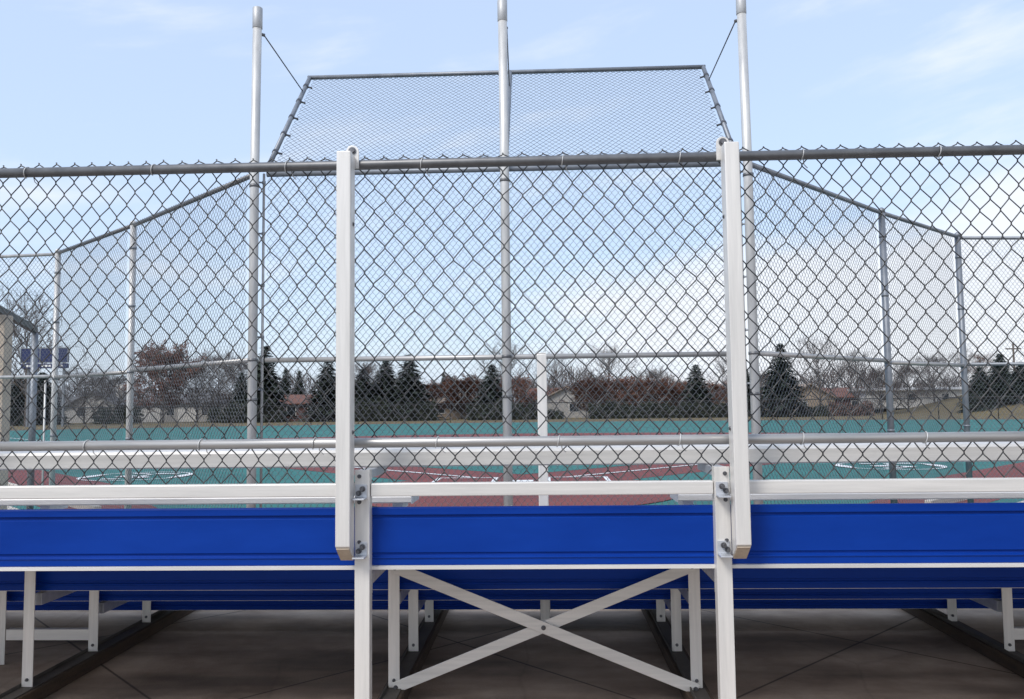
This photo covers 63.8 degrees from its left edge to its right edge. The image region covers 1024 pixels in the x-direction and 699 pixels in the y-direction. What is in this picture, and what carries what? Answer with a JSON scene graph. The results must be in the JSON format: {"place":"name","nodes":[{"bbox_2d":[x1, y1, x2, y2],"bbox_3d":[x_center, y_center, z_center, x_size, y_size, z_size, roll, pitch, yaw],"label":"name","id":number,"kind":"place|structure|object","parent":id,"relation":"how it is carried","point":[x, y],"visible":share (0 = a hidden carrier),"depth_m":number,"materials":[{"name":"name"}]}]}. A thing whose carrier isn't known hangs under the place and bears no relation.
{"place":"outdoors","nodes":[
{"label":"outdoors","id":0,"kind":"place"},
{"bbox_2d":[8,470,156,508],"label":"red track","id":1,"kind":"structure","parent":0,"point":[22,479],"depth_m":17.99,"materials":[{"name":"rubber"}]},
{"bbox_2d":[8,482,100,508],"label":"kerb","id":2,"kind":"structure","parent":1,"relation":"on","point":[77,506],"depth_m":12.57,"materials":[{"name":"concrete"}]},
{"bbox_2d":[0,609,1023,698],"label":"concrete pad","id":3,"kind":"object","parent":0,"point":[779,654],"depth_m":4.95,"materials":[{"name":"grey concrete"}]},
{"bbox_2d":[0,137,1023,698],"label":"bleacher","id":4,"kind":"object","parent":3,"relation":"on","point":[720,555],"visible":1,"depth_m":3.61,"materials":[{"name":"metal"}]},
{"bbox_2d":[0,0,1023,402],"label":"sky","id":5,"kind":"structure","parent":0,"point":[83,82],"materials":[{"name":"blue"}]},
{"bbox_2d":[9,419,1023,508],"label":"ball field","id":6,"kind":"structure","parent":0,"point":[427,428],"depth_m":46.08,"materials":[{"name":"paint"}]},
{"bbox_2d":[0,305,38,508],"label":"dugout shelter","id":7,"kind":"object","parent":6,"relation":"on","point":[33,343],"visible":0.53,"depth_m":11.36,"materials":[{"name":"metal"}]},
{"bbox_2d":[0,253,54,508],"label":"side fence","id":8,"kind":"object","parent":6,"relation":"on","point":[22,376],"visible":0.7,"depth_m":10.28,"materials":[{"name":"metal"}]},
{"bbox_2d":[76,472,192,480],"bbox_3d":[-8.650,2.911,18.952,2.440,0.001,2.440,-1,-4,2],"label":"on deck circle","id":9,"kind":"object","parent":6,"relation":"on","point":[138,476],"visible":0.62,"depth_m":18.94,"materials":[{"name":"white paint"}]},
{"bbox_2d":[14,438,697,481],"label":"field lines","id":10,"kind":"object","parent":6,"relation":"on","point":[496,478],"visible":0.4,"depth_m":17.68,"materials":[{"name":"white paint"}]},
{"bbox_2d":[48,419,924,429],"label":"warning strip","id":11,"kind":"object","parent":6,"relation":"on","point":[499,422],"visible":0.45,"depth_m":78.90,"materials":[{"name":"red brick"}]},
{"bbox_2d":[49,0,973,508],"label":"backstop","id":12,"kind":"object","parent":6,"relation":"on","point":[503,72],"visible":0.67,"depth_m":7.18,"materials":[{"name":"metal"}]},
{"bbox_2d":[372,476,670,506],"bbox_3d":[0.009,2.525,14.772,6.100,0.001,6.100,-1,-4,2],"label":"home circle","id":13,"kind":"object","parent":6,"relation":"on","point":[588,500],"visible":0.22,"depth_m":13.26,"materials":[{"name":"red brick"}]},
{"bbox_2d":[422,465,625,473],"bbox_3d":[0.720,3.592,30.101,17.061,0.001,17.634,3,-6,-44],"label":"turquoise infield","id":14,"kind":"object","parent":6,"relation":"on","point":[530,470],"depth_m":20.16,"materials":[{"name":"rubber"}]},
{"bbox_2d":[263,432,799,480],"bbox_3d":[1.079,4.045,36.571,31.131,0.001,31.138,3,-5,-42],"label":"red infield","id":15,"kind":"object","parent":6,"relation":"on","point":[617,470],"visible":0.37,"depth_m":19.49,"materials":[{"name":"brick"}]},
{"bbox_2d":[835,462,946,468],"bbox_3d":[8.922,2.744,19.468,2.440,0.001,2.440,-1,-4,2],"label":"on deck circle","id":16,"kind":"object","parent":6,"relation":"on","point":[888,464],"visible":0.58,"depth_m":19.63,"materials":[{"name":"white paint"}]},
{"bbox_2d":[961,236,1023,502],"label":"side fence","id":17,"kind":"object","parent":6,"relation":"on","point":[999,363],"visible":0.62,"depth_m":9.89,"materials":[{"name":"metal"}]},
{"bbox_2d":[10,395,1023,429],"bbox_3d":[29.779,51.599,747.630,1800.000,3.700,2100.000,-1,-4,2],"label":"ground","id":18,"kind":"structure","parent":0,"point":[1011,408],"depth_m":89.67,"materials":[{"name":"green plant"}]},
{"bbox_2d":[11,307,45,391],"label":"bare tree","id":19,"kind":"object","parent":18,"relation":"on","point":[18,346],"visible":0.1,"depth_m":95.07,"materials":[{"name":"brown plant"}]},
{"bbox_2d":[10,379,47,425],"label":"evergreen tree","id":20,"kind":"object","parent":18,"relation":"on","point":[17,403],"visible":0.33,"depth_m":97.33,"materials":[{"name":"green plant"}]},
{"bbox_2d":[20,347,69,426],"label":"scoreboard","id":21,"kind":"object","parent":18,"relation":"on","point":[41,354],"visible":0.64,"depth_m":86.02,"materials":[{"name":"metal"}]},
{"bbox_2d":[0,284,93,426],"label":"bare tree","id":22,"kind":"object","parent":18,"relation":"on","point":[16,335],"visible":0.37,"depth_m":90.07,"materials":[{"name":"grey plant"}]},
{"bbox_2d":[36,372,70,424],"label":"evergreen tree","id":23,"kind":"object","parent":18,"relation":"on","point":[40,400],"visible":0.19,"depth_m":100.50,"materials":[{"name":"green plant"}]},
{"bbox_2d":[57,397,78,421],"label":"house","id":24,"kind":"structure","parent":18,"relation":"on","point":[66,408],"depth_m":124.45,"materials":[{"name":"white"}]},
{"bbox_2d":[47,365,116,423],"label":"bare tree","id":25,"kind":"object","parent":18,"relation":"on","point":[86,387],"visible":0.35,"depth_m":105.86,"materials":[{"name":"brown plant"}]},
{"bbox_2d":[65,384,138,422],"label":"house","id":26,"kind":"structure","parent":18,"relation":"on","point":[66,405],"depth_m":114.14,"materials":[{"name":"white"}]},
{"bbox_2d":[90,405,143,423],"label":"shrub","id":27,"kind":"object","parent":18,"relation":"on","point":[112,417],"visible":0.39,"depth_m":101.36,"materials":[{"name":"green plant"}]},
{"bbox_2d":[90,368,147,412],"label":"bare tree","id":28,"kind":"object","parent":18,"relation":"on","point":[118,386],"visible":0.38,"depth_m":107.46,"materials":[{"name":"brown plant"}]},
{"bbox_2d":[119,337,206,422],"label":"rust leaved tree","id":29,"kind":"object","parent":18,"relation":"on","point":[164,372],"visible":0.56,"depth_m":101.96,"materials":[{"name":"brown plant"}]},
{"bbox_2d":[133,393,229,421],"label":"house","id":30,"kind":"structure","parent":18,"relation":"on","point":[173,413],"depth_m":113.58,"materials":[{"name":"white"}]},
{"bbox_2d":[141,406,159,421],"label":"garage door","id":31,"kind":"structure","parent":30,"relation":"in","point":[155,413],"depth_m":113.65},
{"bbox_2d":[166,408,174,415],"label":"window","id":32,"kind":"structure","parent":30,"relation":"in","point":[173,413],"depth_m":113.57,"materials":[{"name":"grey glass"}]},
{"bbox_2d":[178,407,195,421],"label":"garage door","id":33,"kind":"structure","parent":30,"relation":"in","point":[179,410],"depth_m":113.45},
{"bbox_2d":[161,358,230,421],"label":"bare tree","id":34,"kind":"object","parent":18,"relation":"on","point":[196,388],"visible":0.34,"depth_m":107.62,"materials":[{"name":"grey plant"}]},
{"bbox_2d":[206,407,222,422],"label":"shrub","id":35,"kind":"object","parent":18,"relation":"on","point":[218,408],"visible":0.32,"depth_m":100.77,"materials":[{"name":"green plant"}]},
{"bbox_2d":[187,347,247,408],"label":"bare tree","id":36,"kind":"object","parent":18,"relation":"on","point":[232,382],"visible":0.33,"depth_m":111.30,"materials":[{"name":"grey plant"}]},
{"bbox_2d":[211,355,259,405],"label":"bare tree","id":37,"kind":"object","parent":18,"relation":"on","point":[226,398],"visible":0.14,"depth_m":117.16,"materials":[{"name":"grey plant"}]},
{"bbox_2d":[231,372,247,405],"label":"spruce tree","id":38,"kind":"object","parent":18,"relation":"on","point":[241,389],"visible":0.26,"depth_m":104.93,"materials":[{"name":"green plant"}]},
{"bbox_2d":[220,399,284,422],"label":"hedge","id":39,"kind":"object","parent":18,"relation":"on","point":[270,410],"visible":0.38,"depth_m":98.56,"materials":[{"name":"brown plant"}]},
{"bbox_2d":[235,346,298,422],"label":"spruce tree","id":40,"kind":"object","parent":18,"relation":"on","point":[272,388],"visible":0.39,"depth_m":100.51,"materials":[{"name":"green plant"}]},
{"bbox_2d":[280,368,292,394],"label":"spruce tree","id":41,"kind":"object","parent":18,"relation":"on","point":[286,379],"visible":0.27,"depth_m":121.22,"materials":[{"name":"green plant"}]},
{"bbox_2d":[279,394,314,420],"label":"house","id":42,"kind":"structure","parent":18,"relation":"on","point":[295,401],"depth_m":108.93,"materials":[{"name":"red brick"}]},
{"bbox_2d":[286,406,295,414],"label":"window","id":43,"kind":"structure","parent":42,"relation":"in","point":[287,408],"depth_m":108.90,"materials":[{"name":"black glass"}]},
{"bbox_2d":[293,370,305,394],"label":"spruce tree","id":44,"kind":"object","parent":18,"relation":"on","point":[300,385],"visible":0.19,"depth_m":122.05,"materials":[{"name":"green plant"}]},
{"bbox_2d":[297,362,335,421],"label":"spruce tree","id":45,"kind":"object","parent":18,"relation":"on","point":[324,379],"visible":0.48,"depth_m":99.99,"materials":[{"name":"green plant"}]},
{"bbox_2d":[354,369,376,420],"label":"spruce tree","id":46,"kind":"object","parent":18,"relation":"on","point":[363,388],"visible":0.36,"depth_m":101.23,"materials":[{"name":"green plant"}]},
{"bbox_2d":[354,361,398,383],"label":"bare tree","id":47,"kind":"object","parent":18,"relation":"on","point":[370,370],"visible":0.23,"depth_m":118.69,"materials":[{"name":"brown plant"}]},
{"bbox_2d":[371,361,397,403],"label":"spruce tree","id":48,"kind":"object","parent":18,"relation":"on","point":[384,382],"visible":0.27,"depth_m":104.08,"materials":[{"name":"green plant"}]},
{"bbox_2d":[354,395,438,421],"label":"hedge","id":49,"kind":"object","parent":18,"relation":"on","point":[363,411],"visible":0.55,"depth_m":97.92,"materials":[{"name":"brown plant"}]},
{"bbox_2d":[384,354,442,420],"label":"spruce tree","id":50,"kind":"object","parent":18,"relation":"on","point":[403,385],"visible":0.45,"depth_m":99.79,"materials":[{"name":"green plant"}]},
{"bbox_2d":[420,379,458,409],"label":"rust leaved tree","id":51,"kind":"object","parent":18,"relation":"on","point":[441,395],"visible":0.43,"depth_m":105.79,"materials":[{"name":"brown plant"}]},
{"bbox_2d":[430,393,478,418],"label":"house","id":52,"kind":"structure","parent":18,"relation":"on","point":[446,411],"depth_m":112.04,"materials":[{"name":"beige"}]},
{"bbox_2d":[435,374,483,418],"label":"rust leaved tree","id":53,"kind":"object","parent":18,"relation":"on","point":[467,386],"visible":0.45,"depth_m":108.84,"materials":[{"name":"brown plant"}]},
{"bbox_2d":[465,364,502,419],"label":"spruce tree","id":54,"kind":"object","parent":18,"relation":"on","point":[485,384],"visible":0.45,"depth_m":99.57,"materials":[{"name":"green plant"}]},
{"bbox_2d":[11,361,973,408],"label":"woods","id":55,"kind":"object","parent":18,"relation":"on","point":[304,380],"visible":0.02,"depth_m":135.33,"materials":[{"name":"plant"}]},
{"bbox_2d":[465,398,537,419],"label":"hedge","id":56,"kind":"object","parent":18,"relation":"on","point":[489,407],"visible":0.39,"depth_m":97.35,"materials":[{"name":"brown plant"}]},
{"bbox_2d":[472,333,535,397],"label":"bare tree","id":57,"kind":"object","parent":18,"relation":"on","point":[513,362],"visible":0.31,"depth_m":111.91,"materials":[{"name":"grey plant"}]},
{"bbox_2d":[10,396,1023,429],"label":"outfield fence","id":58,"kind":"object","parent":18,"relation":"on","point":[528,409],"visible":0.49,"depth_m":79.77,"materials":[{"name":"black metal"}]},
{"bbox_2d":[498,374,536,408],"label":"rust leaved tree","id":59,"kind":"object","parent":18,"relation":"on","point":[524,383],"visible":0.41,"depth_m":103.87,"materials":[{"name":"brown plant"}]},
{"bbox_2d":[525,388,560,401],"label":"tree","id":60,"kind":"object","parent":18,"relation":"on","point":[536,391],"depth_m":126.76,"materials":[{"name":"grey"}]},
{"bbox_2d":[532,349,577,394],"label":"bare tree","id":61,"kind":"object","parent":18,"relation":"on","point":[555,366],"visible":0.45,"depth_m":117.72,"materials":[{"name":"grey plant"}]},
{"bbox_2d":[547,409,563,418],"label":"shrub","id":62,"kind":"object","parent":18,"relation":"on","point":[552,415],"visible":0.5,"depth_m":98.06,"materials":[{"name":"plant"}]},
{"bbox_2d":[547,383,580,394],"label":"rust leaved tree","id":63,"kind":"object","parent":18,"relation":"on","point":[562,387],"visible":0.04,"depth_m":115.26,"materials":[{"name":"plant"}]},
{"bbox_2d":[547,386,595,417],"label":"house","id":64,"kind":"structure","parent":18,"relation":"on","point":[559,394],"depth_m":109.58,"materials":[{"name":"white"}]},
{"bbox_2d":[569,403,578,411],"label":"window","id":65,"kind":"structure","parent":64,"relation":"in","point":[571,409],"depth_m":109.38,"materials":[{"name":"black glass"}]},
{"bbox_2d":[558,376,623,412],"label":"rust leaved tree","id":66,"kind":"object","parent":18,"relation":"on","point":[597,389],"visible":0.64,"depth_m":103.52,"materials":[{"name":"brown plant"}]},
{"bbox_2d":[580,342,639,394],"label":"bare tree","id":67,"kind":"object","parent":18,"relation":"on","point":[608,362],"visible":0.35,"depth_m":111.39,"materials":[{"name":"brown plant"}]},
{"bbox_2d":[603,374,663,405],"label":"rust leaved tree","id":68,"kind":"object","parent":18,"relation":"on","point":[622,381],"visible":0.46,"depth_m":104.14,"materials":[{"name":"brown plant"}]},
{"bbox_2d":[621,375,676,405],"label":"rust leaved tree","id":69,"kind":"object","parent":18,"relation":"on","point":[645,384],"visible":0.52,"depth_m":103.47,"materials":[{"name":"brown plant"}]},
{"bbox_2d":[630,366,681,399],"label":"bare tree","id":70,"kind":"object","parent":18,"relation":"on","point":[656,374],"visible":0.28,"depth_m":118.72,"materials":[{"name":"brown plant"}]},
{"bbox_2d":[588,398,726,418],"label":"hedge","id":71,"kind":"object","parent":18,"relation":"on","point":[671,409],"visible":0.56,"depth_m":96.69,"materials":[{"name":"brown plant"}]},
{"bbox_2d":[653,379,691,406],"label":"rust leaved tree","id":72,"kind":"object","parent":18,"relation":"on","point":[679,391],"visible":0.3,"depth_m":105.03,"materials":[{"name":"brown plant"}]},
{"bbox_2d":[677,364,714,417],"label":"spruce tree","id":73,"kind":"object","parent":18,"relation":"on","point":[697,389],"visible":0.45,"depth_m":98.54,"materials":[{"name":"green plant"}]},
{"bbox_2d":[701,380,727,405],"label":"rust leaved tree","id":74,"kind":"object","parent":18,"relation":"on","point":[717,389],"visible":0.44,"depth_m":104.22,"materials":[{"name":"brown plant"}]},
{"bbox_2d":[702,357,727,398],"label":"bare tree","id":75,"kind":"object","parent":18,"relation":"on","point":[722,371],"visible":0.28,"depth_m":108.85,"materials":[{"name":"brown plant"}]},
{"bbox_2d":[747,370,760,416],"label":"spruce tree","id":76,"kind":"object","parent":18,"relation":"on","point":[748,391],"visible":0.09,"depth_m":102.35,"materials":[{"name":"green plant"}]},
{"bbox_2d":[759,373,768,411],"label":"bare tree","id":77,"kind":"object","parent":18,"relation":"on","point":[762,386],"visible":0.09,"depth_m":116.54,"materials":[{"name":"brown plant"}]},
{"bbox_2d":[760,343,813,416],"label":"spruce tree","id":78,"kind":"object","parent":18,"relation":"on","point":[777,389],"visible":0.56,"depth_m":96.01,"materials":[{"name":"green plant"}]},
{"bbox_2d":[765,383,836,414],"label":"house","id":79,"kind":"structure","parent":18,"relation":"on","point":[807,391],"depth_m":112.25,"materials":[{"name":"beige"}]},
{"bbox_2d":[762,332,857,403],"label":"bare tree","id":80,"kind":"object","parent":18,"relation":"on","point":[816,367],"visible":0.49,"depth_m":102.34,"materials":[{"name":"brown plant"}]},
{"bbox_2d":[798,405,829,416],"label":"shrub","id":81,"kind":"object","parent":18,"relation":"on","point":[820,408],"visible":0.35,"depth_m":96.91,"materials":[{"name":"plant"}]},
{"bbox_2d":[822,387,861,411],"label":"house","id":82,"kind":"structure","parent":18,"relation":"on","point":[839,393],"depth_m":117.19,"materials":[{"name":"beige brick"}]},
{"bbox_2d":[829,400,874,415],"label":"shrub","id":83,"kind":"object","parent":18,"relation":"on","point":[849,409],"visible":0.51,"depth_m":97.77,"materials":[{"name":"plant"}]},
{"bbox_2d":[836,346,878,403],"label":"bare tree","id":84,"kind":"object","parent":18,"relation":"on","point":[858,366],"visible":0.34,"depth_m":108.07,"materials":[{"name":"brown plant"}]},
{"bbox_2d":[850,363,910,413],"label":"bare tree","id":85,"kind":"object","parent":18,"relation":"on","point":[874,380],"visible":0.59,"depth_m":105.70,"materials":[{"name":"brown plant"}]},
{"bbox_2d":[847,387,961,407],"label":"house","id":86,"kind":"structure","parent":18,"relation":"on","point":[930,400],"depth_m":113.68,"materials":[{"name":"brown"}]},
{"bbox_2d":[879,360,940,409],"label":"bare tree","id":87,"kind":"object","parent":18,"relation":"on","point":[910,372],"visible":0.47,"depth_m":107.46,"materials":[{"name":"grey plant"}]},
{"bbox_2d":[900,349,959,402],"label":"bare tree","id":88,"kind":"object","parent":18,"relation":"on","point":[928,358],"visible":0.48,"depth_m":111.27,"materials":[{"name":"brown plant"}]},
{"bbox_2d":[947,344,986,384],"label":"bare tree","id":89,"kind":"object","parent":18,"relation":"on","point":[970,356],"visible":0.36,"depth_m":109.36,"materials":[{"name":"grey plant"}]},
{"bbox_2d":[967,351,994,379],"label":"bare tree","id":90,"kind":"object","parent":18,"relation":"on","point":[983,358],"visible":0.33,"depth_m":115.44,"materials":[{"name":"grey plant"}]},
{"bbox_2d":[956,367,1007,412],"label":"evergreen tree","id":91,"kind":"object","parent":18,"relation":"on","point":[978,393],"visible":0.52,"depth_m":93.04,"materials":[{"name":"green plant"}]},
{"bbox_2d":[986,353,1013,400],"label":"evergreen tree","id":92,"kind":"object","parent":18,"relation":"on","point":[1005,375],"visible":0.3,"depth_m":96.29,"materials":[{"name":"green plant"}]},
{"bbox_2d":[995,366,1023,406],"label":"evergreen tree","id":93,"kind":"object","parent":18,"relation":"on","point":[1018,383],"visible":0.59,"depth_m":92.42,"materials":[{"name":"green plant"}]},
{"bbox_2d":[1005,344,1020,367],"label":"utility pole","id":94,"kind":"object","parent":18,"relation":"on","point":[1006,348],"visible":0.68,"depth_m":122.33,"materials":[{"name":"white paint"}]},
{"bbox_2d":[870,462,1023,502],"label":"red track","id":95,"kind":"structure","parent":0,"point":[996,474],"depth_m":16.73,"materials":[{"name":"rubber"}]},
{"bbox_2d":[924,499,966,502],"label":"kerb","id":96,"kind":"structure","parent":95,"relation":"on","point":[942,501],"depth_m":11.97,"materials":[{"name":"concrete"}]}
]}

